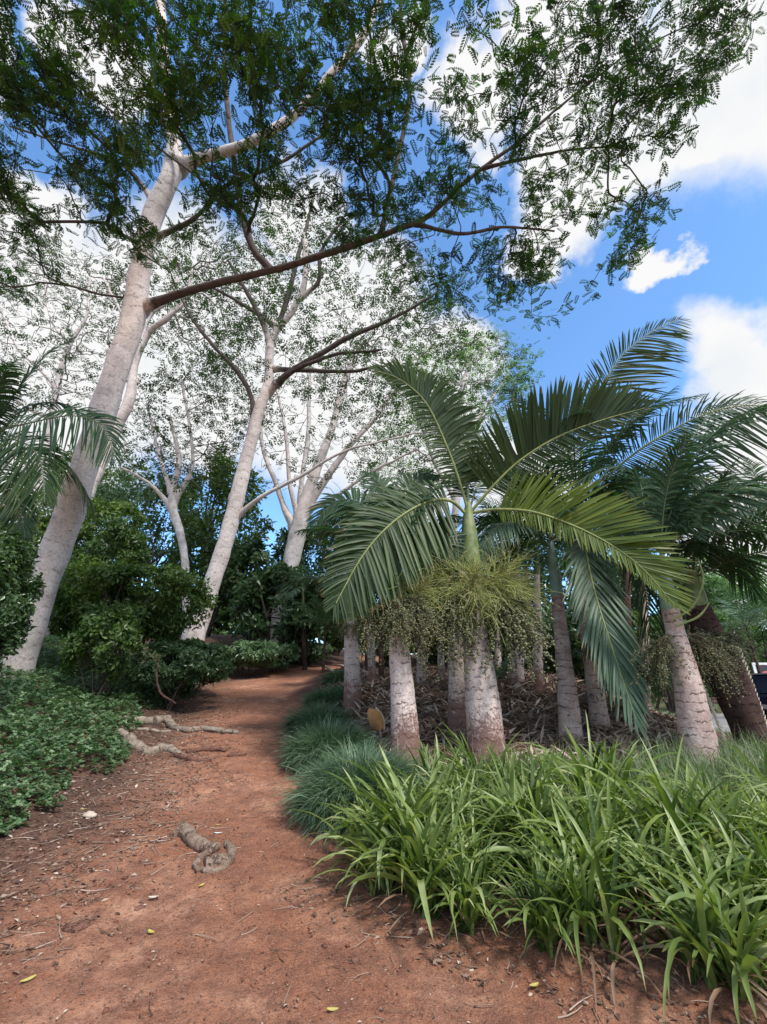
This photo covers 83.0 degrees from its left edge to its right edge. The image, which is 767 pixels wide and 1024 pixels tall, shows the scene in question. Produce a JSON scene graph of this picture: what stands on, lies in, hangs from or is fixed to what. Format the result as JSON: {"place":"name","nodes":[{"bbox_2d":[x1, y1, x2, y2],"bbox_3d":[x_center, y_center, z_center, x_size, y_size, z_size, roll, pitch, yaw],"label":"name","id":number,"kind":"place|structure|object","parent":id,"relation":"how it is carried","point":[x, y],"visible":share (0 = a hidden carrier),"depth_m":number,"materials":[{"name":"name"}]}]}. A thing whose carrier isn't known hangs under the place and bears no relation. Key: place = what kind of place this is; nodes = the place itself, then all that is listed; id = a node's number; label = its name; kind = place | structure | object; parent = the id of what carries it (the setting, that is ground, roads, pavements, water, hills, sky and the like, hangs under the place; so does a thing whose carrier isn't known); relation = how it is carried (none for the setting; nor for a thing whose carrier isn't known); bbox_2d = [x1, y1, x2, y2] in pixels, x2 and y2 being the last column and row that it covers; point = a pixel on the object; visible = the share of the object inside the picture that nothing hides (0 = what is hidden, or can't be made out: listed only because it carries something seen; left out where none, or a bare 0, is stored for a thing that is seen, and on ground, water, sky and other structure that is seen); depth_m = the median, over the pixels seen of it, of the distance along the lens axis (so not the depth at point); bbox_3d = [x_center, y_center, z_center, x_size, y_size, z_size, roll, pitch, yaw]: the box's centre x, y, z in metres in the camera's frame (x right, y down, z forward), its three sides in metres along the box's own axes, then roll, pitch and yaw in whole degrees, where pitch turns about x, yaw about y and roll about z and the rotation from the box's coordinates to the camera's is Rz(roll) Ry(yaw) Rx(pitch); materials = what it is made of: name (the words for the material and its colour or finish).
{"place":"outdoors","nodes":[
{"label":"outdoors","id":0,"kind":"place"},
{"bbox_2d":[0,660,766,1023],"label":"path","id":1,"kind":"structure","parent":0,"point":[232,1000],"depth_m":2.85,"materials":[{"name":"red soil"}]},
{"bbox_2d":[61,920,90,932],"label":"fallen leaf","id":2,"kind":"object","parent":1,"relation":"on","point":[79,925],"visible":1,"depth_m":2.93,"materials":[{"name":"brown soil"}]},
{"bbox_2d":[114,728,186,754],"bbox_3d":[-4.333,4.223,7.943,2.054,0.422,0.462,-8,-23,18],"label":"exposed root","id":3,"kind":"object","parent":1,"relation":"on","point":[140,746],"visible":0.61,"depth_m":7.81,"materials":[{"name":"brown plant"}]},
{"bbox_2d":[123,715,179,730],"bbox_3d":[-4.949,4.678,9.641,1.284,0.334,1.084,0,-21,0],"label":"exposed root","id":4,"kind":"object","parent":1,"relation":"on","point":[168,721],"visible":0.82,"depth_m":9.58,"materials":[{"name":"brown plant"}]},
{"bbox_2d":[174,821,236,873],"bbox_3d":[-1.719,3.281,4.223,0.441,0.269,1.123,15,-26,-33],"label":"knotted root","id":5,"kind":"object","parent":1,"relation":"on","point":[195,841],"visible":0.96,"depth_m":4.13,"materials":[{"name":"brown plant"}]},
{"bbox_2d":[171,725,239,733],"bbox_3d":[-3.823,4.623,9.193,1.661,0.152,0.321,-4,-22,10],"label":"exposed root","id":6,"kind":"object","parent":1,"relation":"on","point":[202,728],"visible":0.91,"depth_m":9.13,"materials":[{"name":"brown plant"}]},
{"bbox_2d":[266,562,325,669],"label":"palm tree","id":7,"kind":"object","parent":1,"relation":"on","point":[304,650],"visible":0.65,"depth_m":20.85,"materials":[{"name":"green plant"}]},
{"bbox_2d":[0,724,748,1023],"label":"pebbles","id":8,"kind":"object","parent":1,"relation":"on","point":[106,1010],"visible":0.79,"depth_m":2.99,"materials":[{"name":"stone"}]},
{"bbox_2d":[0,635,766,1022],"bbox_3d":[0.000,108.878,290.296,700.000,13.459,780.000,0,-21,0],"label":"ground","id":9,"kind":"structure","parent":0,"point":[656,971],"depth_m":4.63,"materials":[{"name":"red soil"}]},
{"bbox_2d":[0,528,46,674],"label":"shrub","id":10,"kind":"object","parent":9,"relation":"on","point":[16,613],"visible":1,"depth_m":7.10,"materials":[{"name":"green plant"}]},
{"bbox_2d":[0,233,127,543],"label":"albizia tree","id":11,"kind":"object","parent":9,"relation":"on","point":[56,386],"visible":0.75,"depth_m":30.83,"materials":[{"name":"green plant"}]},
{"bbox_2d":[0,481,128,630],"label":"evergreen tree","id":12,"kind":"object","parent":9,"relation":"on","point":[44,519],"visible":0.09,"depth_m":21.55,"materials":[{"name":"green plant"}]},
{"bbox_2d":[0,336,130,541],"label":"palm tree","id":13,"kind":"object","parent":9,"relation":"on","point":[20,491],"visible":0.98,"depth_m":8.11,"materials":[{"name":"green plant"}]},
{"bbox_2d":[9,444,162,634],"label":"evergreen tree","id":14,"kind":"object","parent":9,"relation":"on","point":[106,475],"visible":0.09,"depth_m":35.89,"materials":[{"name":"green plant"}]},
{"bbox_2d":[37,496,152,599],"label":"shrub","id":15,"kind":"object","parent":9,"relation":"on","point":[125,533],"visible":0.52,"depth_m":17.38,"materials":[{"name":"green plant"}]},
{"bbox_2d":[58,605,145,703],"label":"shrub","id":16,"kind":"object","parent":9,"relation":"on","point":[102,658],"visible":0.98,"depth_m":10.08,"materials":[{"name":"green plant"}]},
{"bbox_2d":[0,634,233,834],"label":"ground cover","id":17,"kind":"object","parent":9,"relation":"on","point":[30,754],"visible":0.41,"depth_m":7.43,"materials":[{"name":"green plant"}]},
{"bbox_2d":[46,549,219,687],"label":"shrub","id":18,"kind":"object","parent":9,"relation":"on","point":[96,581],"visible":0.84,"depth_m":12.43,"materials":[{"name":"green plant"}]},
{"bbox_2d":[89,461,223,600],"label":"evergreen tree","id":19,"kind":"object","parent":9,"relation":"on","point":[158,552],"visible":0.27,"depth_m":30.05,"materials":[{"name":"green plant"}]},
{"bbox_2d":[45,219,301,636],"bbox_3d":[-10.750,-7.095,21.757,13.681,26.699,6.349,0,-21,0],"label":"albizia tree","id":20,"kind":"object","parent":9,"relation":"on","point":[125,408],"visible":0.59,"depth_m":22.12,"materials":[{"name":"green plant"}]},
{"bbox_2d":[121,637,234,711],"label":"shrub","id":21,"kind":"object","parent":9,"relation":"on","point":[191,662],"visible":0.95,"depth_m":11.15,"materials":[{"name":"green plant"}]},
{"bbox_2d":[109,347,278,639],"bbox_3d":[-10.811,-1.974,22.999,10.877,18.569,7.283,0,-21,0],"label":"albizia tree","id":22,"kind":"object","parent":9,"relation":"on","point":[175,491],"visible":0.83,"depth_m":22.75,"materials":[{"name":"green plant"}]},
{"bbox_2d":[158,448,271,635],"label":"evergreen tree","id":23,"kind":"object","parent":9,"relation":"on","point":[198,562],"visible":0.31,"depth_m":25.58,"materials":[{"name":"green plant"}]},
{"bbox_2d":[221,638,278,677],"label":"shrub","id":24,"kind":"object","parent":9,"relation":"on","point":[243,654],"visible":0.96,"depth_m":17.12,"materials":[{"name":"green plant"}]},
{"bbox_2d":[201,515,311,640],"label":"evergreen tree","id":25,"kind":"object","parent":9,"relation":"on","point":[255,546],"visible":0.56,"depth_m":23.46,"materials":[{"name":"green plant"}]},
{"bbox_2d":[253,640,300,672],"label":"shrub","id":26,"kind":"object","parent":9,"relation":"on","point":[287,656],"visible":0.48,"depth_m":18.55,"materials":[{"name":"green plant"}]},
{"bbox_2d":[222,559,335,667],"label":"evergreen tree","id":27,"kind":"object","parent":9,"relation":"on","point":[259,623],"visible":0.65,"depth_m":20.59,"materials":[{"name":"green plant"}]},
{"bbox_2d":[293,640,335,665],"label":"shrub","id":28,"kind":"object","parent":9,"relation":"on","point":[314,656],"visible":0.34,"depth_m":21.43,"materials":[{"name":"green plant"}]},
{"bbox_2d":[271,696,360,739],"bbox_3d":[-1.381,4.383,9.134,1.964,1.017,2.060,0,-21,0],"label":"grass mound","id":29,"kind":"object","parent":9,"relation":"on","point":[292,722],"depth_m":8.90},
{"bbox_2d":[292,679,343,708],"bbox_3d":[-1.500,4.850,11.270,1.855,0.968,1.953,0,-21,0],"label":"grass mound","id":30,"kind":"object","parent":9,"relation":"on","point":[328,695],"depth_m":10.99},
{"bbox_2d":[289,588,358,672],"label":"young palm","id":31,"kind":"object","parent":9,"relation":"on","point":[317,621],"visible":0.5,"depth_m":18.48,"materials":[{"name":"green plant"}]},
{"bbox_2d":[265,711,388,784],"bbox_3d":[-0.909,3.861,7.199,2.031,1.124,2.165,-8,-23,19],"label":"grass mound","id":32,"kind":"object","parent":9,"relation":"on","point":[317,737],"depth_m":6.90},
{"bbox_2d":[167,198,493,640],"bbox_3d":[-2.878,-5.792,17.669,15.747,24.318,6.175,0,-21,0],"label":"albizia tree","id":33,"kind":"object","parent":9,"relation":"on","point":[236,511],"visible":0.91,"depth_m":17.97,"materials":[{"name":"green plant"}]},
{"bbox_2d":[291,496,373,655],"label":"evergreen tree","id":34,"kind":"object","parent":9,"relation":"on","point":[308,548],"visible":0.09,"depth_m":26.74,"materials":[{"name":"green plant"}]},
{"bbox_2d":[302,514,367,669],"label":"young palm","id":35,"kind":"object","parent":9,"relation":"on","point":[311,553],"visible":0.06,"depth_m":16.95,"materials":[{"name":"green plant"}]},
{"bbox_2d":[316,665,361,683],"bbox_3d":[-1.456,5.463,14.511,1.621,0.734,1.896,0,-21,0],"label":"grass mound","id":36,"kind":"object","parent":9,"relation":"on","point":[337,676],"depth_m":14.09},
{"bbox_2d":[282,532,403,709],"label":"palm tree","id":37,"kind":"object","parent":9,"relation":"on","point":[352,686],"visible":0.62,"depth_m":11.11,"materials":[{"name":"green plant"}]},
{"bbox_2d":[321,597,385,663],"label":"shrub","id":38,"kind":"object","parent":9,"relation":"on","point":[336,643],"visible":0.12,"depth_m":22.64,"materials":[{"name":"green plant"}]},
{"bbox_2d":[268,729,448,849],"bbox_3d":[-0.255,3.333,5.223,2.286,1.272,2.372,0,-21,0],"label":"grass mound","id":39,"kind":"object","parent":9,"relation":"on","point":[313,789],"depth_m":4.94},
{"bbox_2d":[319,537,413,682],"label":"palm tree","id":40,"kind":"object","parent":9,"relation":"on","point":[371,674],"visible":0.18,"depth_m":13.63,"materials":[{"name":"grey plant"}]},
{"bbox_2d":[295,768,447,895],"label":"strap leaf clump","id":41,"kind":"object","parent":9,"relation":"on","point":[381,822],"visible":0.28,"depth_m":3.83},
{"bbox_2d":[367,708,383,730],"bbox_3d":[-0.149,3.840,8.018,0.303,0.384,0.065,0,-21,0],"label":"palm boot","id":42,"kind":"object","parent":9,"relation":"on","point":[375,717],"visible":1,"depth_m":8.01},
{"bbox_2d":[294,469,466,764],"bbox_3d":[0.085,1.671,8.420,3.297,5.696,2.902,-14,-26,32],"label":"palm tree","id":43,"kind":"object","parent":9,"relation":"on","point":[399,620],"visible":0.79,"depth_m":7.33,"materials":[{"name":"green plant"}]},
{"bbox_2d":[0,0,766,680],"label":"albizia tree","id":44,"kind":"object","parent":9,"relation":"on","point":[64,80],"visible":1,"depth_m":9.69,"materials":[{"name":"green plant"}]},
{"bbox_2d":[0,663,766,1023],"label":"leaf litter","id":45,"kind":"object","parent":9,"relation":"on","point":[658,723],"visible":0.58,"depth_m":7.00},
{"bbox_2d":[308,794,461,918],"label":"strap leaf clump","id":46,"kind":"object","parent":9,"relation":"on","point":[381,886],"visible":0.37,"depth_m":3.40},
{"bbox_2d":[331,754,449,811],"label":"strap leaf clump","id":47,"kind":"object","parent":9,"relation":"on","point":[386,777],"visible":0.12,"depth_m":4.63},
{"bbox_2d":[249,280,539,641],"bbox_3d":[0.756,-4.511,24.922,18.929,25.506,7.490,0,-21,0],"label":"albizia tree","id":48,"kind":"object","parent":9,"relation":"on","point":[309,493],"visible":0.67,"depth_m":24.58,"materials":[{"name":"green plant"}]},
{"bbox_2d":[50,585,766,693],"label":"distant woods","id":49,"kind":"object","parent":9,"relation":"on","point":[225,620],"visible":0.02,"depth_m":50.17,"materials":[{"name":"green plant"}]},
{"bbox_2d":[320,741,509,888],"bbox_3d":[0.251,2.718,3.950,1.515,1.200,1.694,13,-25,-29],"label":"strap leaf clump","id":50,"kind":"object","parent":9,"relation":"on","point":[418,804],"visible":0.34,"depth_m":3.87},
{"bbox_2d":[320,765,524,945],"bbox_3d":[0.322,2.578,3.393,1.563,1.107,1.398,-20,-29,41],"label":"strap leaf clump","id":51,"kind":"object","parent":9,"relation":"on","point":[420,843],"visible":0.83,"depth_m":3.23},
{"bbox_2d":[389,750,483,827],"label":"strap leaf clump","id":52,"kind":"object","parent":9,"relation":"on","point":[438,782],"visible":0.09,"depth_m":4.60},
{"bbox_2d":[400,519,477,683],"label":"palm tree","id":53,"kind":"object","parent":9,"relation":"on","point":[419,673],"visible":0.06,"depth_m":13.09,"materials":[{"name":"grey plant"}]},
{"bbox_2d":[394,730,485,780],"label":"strap leaf clump","id":54,"kind":"object","parent":9,"relation":"on","point":[425,759],"visible":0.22,"depth_m":5.48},
{"bbox_2d":[395,772,503,857],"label":"strap leaf clump","id":55,"kind":"object","parent":9,"relation":"on","point":[466,819],"visible":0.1,"depth_m":3.98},
{"bbox_2d":[358,318,549,530],"bbox_3d":[5.691,-3.932,31.630,15.512,27.775,9.109,0,-21,0],"label":"albizia tree","id":56,"kind":"object","parent":9,"relation":"on","point":[455,509],"visible":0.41,"depth_m":33.01,"materials":[{"name":"green plant"}]},
{"bbox_2d":[364,521,546,735],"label":"palm tree","id":57,"kind":"object","parent":9,"relation":"on","point":[456,713],"visible":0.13,"depth_m":8.94,"materials":[{"name":"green plant"}]},
{"bbox_2d":[387,808,535,945],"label":"strap leaf clump","id":58,"kind":"object","parent":9,"relation":"on","point":[475,906],"visible":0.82,"depth_m":3.00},
{"bbox_2d":[423,736,517,804],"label":"strap leaf clump","id":59,"kind":"object","parent":9,"relation":"on","point":[460,767],"visible":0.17,"depth_m":5.16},
{"bbox_2d":[414,720,527,785],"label":"strap leaf clump","id":60,"kind":"object","parent":9,"relation":"on","point":[473,760],"visible":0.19,"depth_m":5.58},
{"bbox_2d":[415,791,548,911],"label":"strap leaf clump","id":61,"kind":"object","parent":9,"relation":"on","point":[467,836],"visible":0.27,"depth_m":3.40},
{"bbox_2d":[424,562,551,659],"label":"bushy tree","id":62,"kind":"object","parent":9,"relation":"on","point":[542,603],"visible":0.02,"depth_m":22.33,"materials":[{"name":"green plant"}]},
{"bbox_2d":[478,537,532,666],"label":"palm tree","id":63,"kind":"object","parent":9,"relation":"on","point":[497,650],"visible":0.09,"depth_m":15.32,"materials":[{"name":"green plant"}]},
{"bbox_2d":[318,355,697,763],"bbox_3d":[2.239,0.553,8.595,6.630,8.077,3.137,0,-21,0],"label":"palm tree","id":64,"kind":"object","parent":9,"relation":"on","point":[534,430],"visible":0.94,"depth_m":7.87,"materials":[{"name":"green plant"}]},
{"bbox_2d":[460,739,571,799],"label":"strap leaf clump","id":65,"kind":"object","parent":9,"relation":"on","point":[517,776],"visible":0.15,"depth_m":5.00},
{"bbox_2d":[476,500,571,685],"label":"palm tree","id":66,"kind":"object","parent":9,"relation":"on","point":[516,676],"visible":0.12,"depth_m":13.13,"materials":[{"name":"green plant"}]},
{"bbox_2d":[471,761,577,840],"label":"strap leaf clump","id":67,"kind":"object","parent":9,"relation":"on","point":[524,785],"visible":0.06,"depth_m":4.46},
{"bbox_2d":[424,733,631,884],"bbox_3d":[1.315,2.662,3.928,1.857,1.172,1.632,6,-22,-15],"label":"strap leaf clump","id":68,"kind":"object","parent":9,"relation":"on","point":[534,789],"visible":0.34,"depth_m":3.86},
{"bbox_2d":[494,501,595,693],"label":"palm tree","id":69,"kind":"object","parent":9,"relation":"on","point":[538,684],"visible":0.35,"depth_m":12.42,"materials":[{"name":"green plant"}]},
{"bbox_2d":[465,781,625,881],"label":"strap leaf clump","id":70,"kind":"object","parent":9,"relation":"on","point":[535,811],"visible":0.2,"depth_m":3.56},
{"bbox_2d":[454,457,642,743],"bbox_3d":[3.623,1.610,9.315,3.922,6.312,4.116,-8,-23,19],"label":"palm tree","id":71,"kind":"object","parent":9,"relation":"on","point":[569,714],"visible":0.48,"depth_m":8.97,"materials":[{"name":"green plant"}]},
{"bbox_2d":[465,822,633,981],"bbox_3d":[1.082,2.457,2.810,0.992,0.731,0.928,9,-23,-21],"label":"strap leaf clump","id":72,"kind":"object","parent":9,"relation":"on","point":[545,928],"visible":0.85,"depth_m":2.74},
{"bbox_2d":[480,811,628,939],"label":"strap leaf clump","id":73,"kind":"object","parent":9,"relation":"on","point":[523,858],"visible":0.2,"depth_m":3.24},
{"bbox_2d":[527,609,601,680],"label":"shrub","id":74,"kind":"object","parent":9,"relation":"on","point":[571,624],"visible":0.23,"depth_m":16.35,"materials":[{"name":"green plant"}]},
{"bbox_2d":[506,531,636,683],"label":"bushy tree","id":75,"kind":"object","parent":9,"relation":"on","point":[544,577],"visible":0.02,"depth_m":24.50,"materials":[{"name":"green plant"}]},
{"bbox_2d":[468,768,704,938],"bbox_3d":[1.449,2.462,3.198,1.658,0.933,1.564,6,-22,-14],"label":"strap leaf clump","id":76,"kind":"object","parent":9,"relation":"on","point":[596,832],"visible":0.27,"depth_m":3.20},
{"bbox_2d":[506,738,669,823],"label":"strap leaf clump","id":77,"kind":"object","parent":9,"relation":"on","point":[581,781],"visible":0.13,"depth_m":4.48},
{"bbox_2d":[529,710,683,813],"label":"strap leaf clump","id":78,"kind":"object","parent":9,"relation":"on","point":[628,759],"visible":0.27,"depth_m":4.93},
{"bbox_2d":[517,769,700,906],"bbox_3d":[1.734,2.606,3.564,1.504,0.950,1.323,-9,-23,21],"label":"strap leaf clump","id":79,"kind":"object","parent":9,"relation":"on","point":[605,822],"visible":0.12,"depth_m":3.50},
{"bbox_2d":[563,457,664,664],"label":"palm tree","id":80,"kind":"object","parent":9,"relation":"on","point":[627,600],"visible":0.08,"depth_m":14.97,"materials":[{"name":"green plant"}]},
{"bbox_2d":[570,606,663,694],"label":"shrub","id":81,"kind":"object","parent":9,"relation":"on","point":[579,667],"visible":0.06,"depth_m":15.94,"materials":[{"name":"green plant"}]},
{"bbox_2d":[475,316,766,739],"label":"palm tree","id":82,"kind":"object","parent":9,"relation":"on","point":[597,670],"visible":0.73,"depth_m":9.62,"materials":[{"name":"green plant"}]},
{"bbox_2d":[486,794,756,1013],"bbox_3d":[1.331,2.428,2.873,1.278,0.920,1.377,-1,-22,3],"label":"strap leaf clump","id":83,"kind":"object","parent":9,"relation":"on","point":[587,902],"visible":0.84,"depth_m":2.65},
{"bbox_2d":[572,629,714,718],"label":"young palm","id":84,"kind":"object","parent":9,"relation":"on","point":[646,678],"visible":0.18,"depth_m":10.11,"materials":[{"name":"green plant"}]},
{"bbox_2d":[574,549,719,713],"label":"bushy tree","id":85,"kind":"object","parent":9,"relation":"on","point":[706,584],"visible":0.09,"depth_m":22.27,"materials":[{"name":"green plant"}]},
{"bbox_2d":[605,490,689,709],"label":"palm tree","id":86,"kind":"object","parent":9,"relation":"on","point":[648,696],"visible":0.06,"depth_m":11.63,"materials":[{"name":"grey plant"}]},
{"bbox_2d":[570,794,760,961],"bbox_3d":[1.902,2.500,3.033,1.280,0.922,1.379,-5,-22,12],"label":"strap leaf clump","id":87,"kind":"object","parent":9,"relation":"on","point":[640,834],"visible":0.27,"depth_m":3.06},
{"bbox_2d":[568,394,766,773],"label":"palm tree","id":88,"kind":"object","parent":9,"relation":"on","point":[694,720],"visible":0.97,"depth_m":7.57,"materials":[{"name":"green plant"}]},
{"bbox_2d":[572,730,766,868],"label":"strap leaf clump","id":89,"kind":"object","parent":9,"relation":"on","point":[665,797],"visible":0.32,"depth_m":3.61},
{"bbox_2d":[588,802,766,1023],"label":"strap leaf clump","id":90,"kind":"object","parent":9,"relation":"on","point":[732,971],"visible":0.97,"depth_m":2.38,"materials":[{"name":"plant"}]},
{"bbox_2d":[606,764,764,858],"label":"strap leaf clump","id":91,"kind":"object","parent":9,"relation":"on","point":[672,786],"visible":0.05,"depth_m":3.91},
{"bbox_2d":[631,760,766,863],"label":"strap leaf clump","id":92,"kind":"object","parent":9,"relation":"on","point":[741,822],"visible":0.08,"depth_m":3.87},
{"bbox_2d":[633,805,766,943],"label":"strap leaf clump","id":93,"kind":"object","parent":9,"relation":"on","point":[724,876],"visible":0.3,"depth_m":2.88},
{"bbox_2d":[634,455,766,756],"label":"palm tree","id":94,"kind":"object","parent":9,"relation":"on","point":[748,715],"visible":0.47,"depth_m":7.91,"materials":[{"name":"green plant"}]},
{"bbox_2d":[634,813,766,916],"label":"strap leaf clump","id":95,"kind":"object","parent":9,"relation":"on","point":[700,868],"visible":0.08,"depth_m":3.15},
{"bbox_2d":[645,759,766,811],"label":"strap leaf clump","id":96,"kind":"object","parent":9,"relation":"on","point":[726,788],"visible":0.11,"depth_m":4.48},
{"bbox_2d":[663,783,766,894],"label":"strap leaf clump","id":97,"kind":"object","parent":9,"relation":"on","point":[712,828],"visible":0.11,"depth_m":3.39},
{"bbox_2d":[680,572,766,672],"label":"leafy tree","id":98,"kind":"object","parent":9,"relation":"on","point":[762,634],"visible":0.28,"depth_m":32.48,"materials":[{"name":"green plant"}]},
{"bbox_2d":[691,794,766,937],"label":"strap leaf clump","id":99,"kind":"object","parent":9,"relation":"on","point":[760,847],"visible":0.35,"depth_m":2.89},
{"bbox_2d":[708,741,766,807],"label":"strap leaf clump","id":100,"kind":"object","parent":9,"relation":"on","point":[765,765],"visible":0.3,"depth_m":4.95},
{"bbox_2d":[712,578,766,672],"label":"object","id":101,"kind":"object","parent":9,"relation":"on","point":[750,614],"visible":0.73,"depth_m":19.50,"materials":[{"name":"green plant"}]},
{"bbox_2d":[714,457,766,526],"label":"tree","id":102,"kind":"object","parent":9,"relation":"on","point":[758,469],"visible":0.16,"depth_m":14.64,"materials":[{"name":"green plant"}]},
{"bbox_2d":[0,0,766,653],"label":"sky","id":103,"kind":"structure","parent":0,"point":[707,267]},
{"bbox_2d":[373,720,766,856],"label":"tall grass","id":104,"kind":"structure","parent":0,"point":[757,749],"depth_m":5.94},
{"bbox_2d":[675,716,766,725],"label":"road","id":105,"kind":"structure","parent":0,"point":[721,719],"depth_m":17.98,"materials":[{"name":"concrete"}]},
{"bbox_2d":[750,673,766,718],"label":"car","id":106,"kind":"object","parent":105,"relation":"on","point":[760,681],"visible":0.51,"depth_m":17.99,"materials":[{"name":"paint"}]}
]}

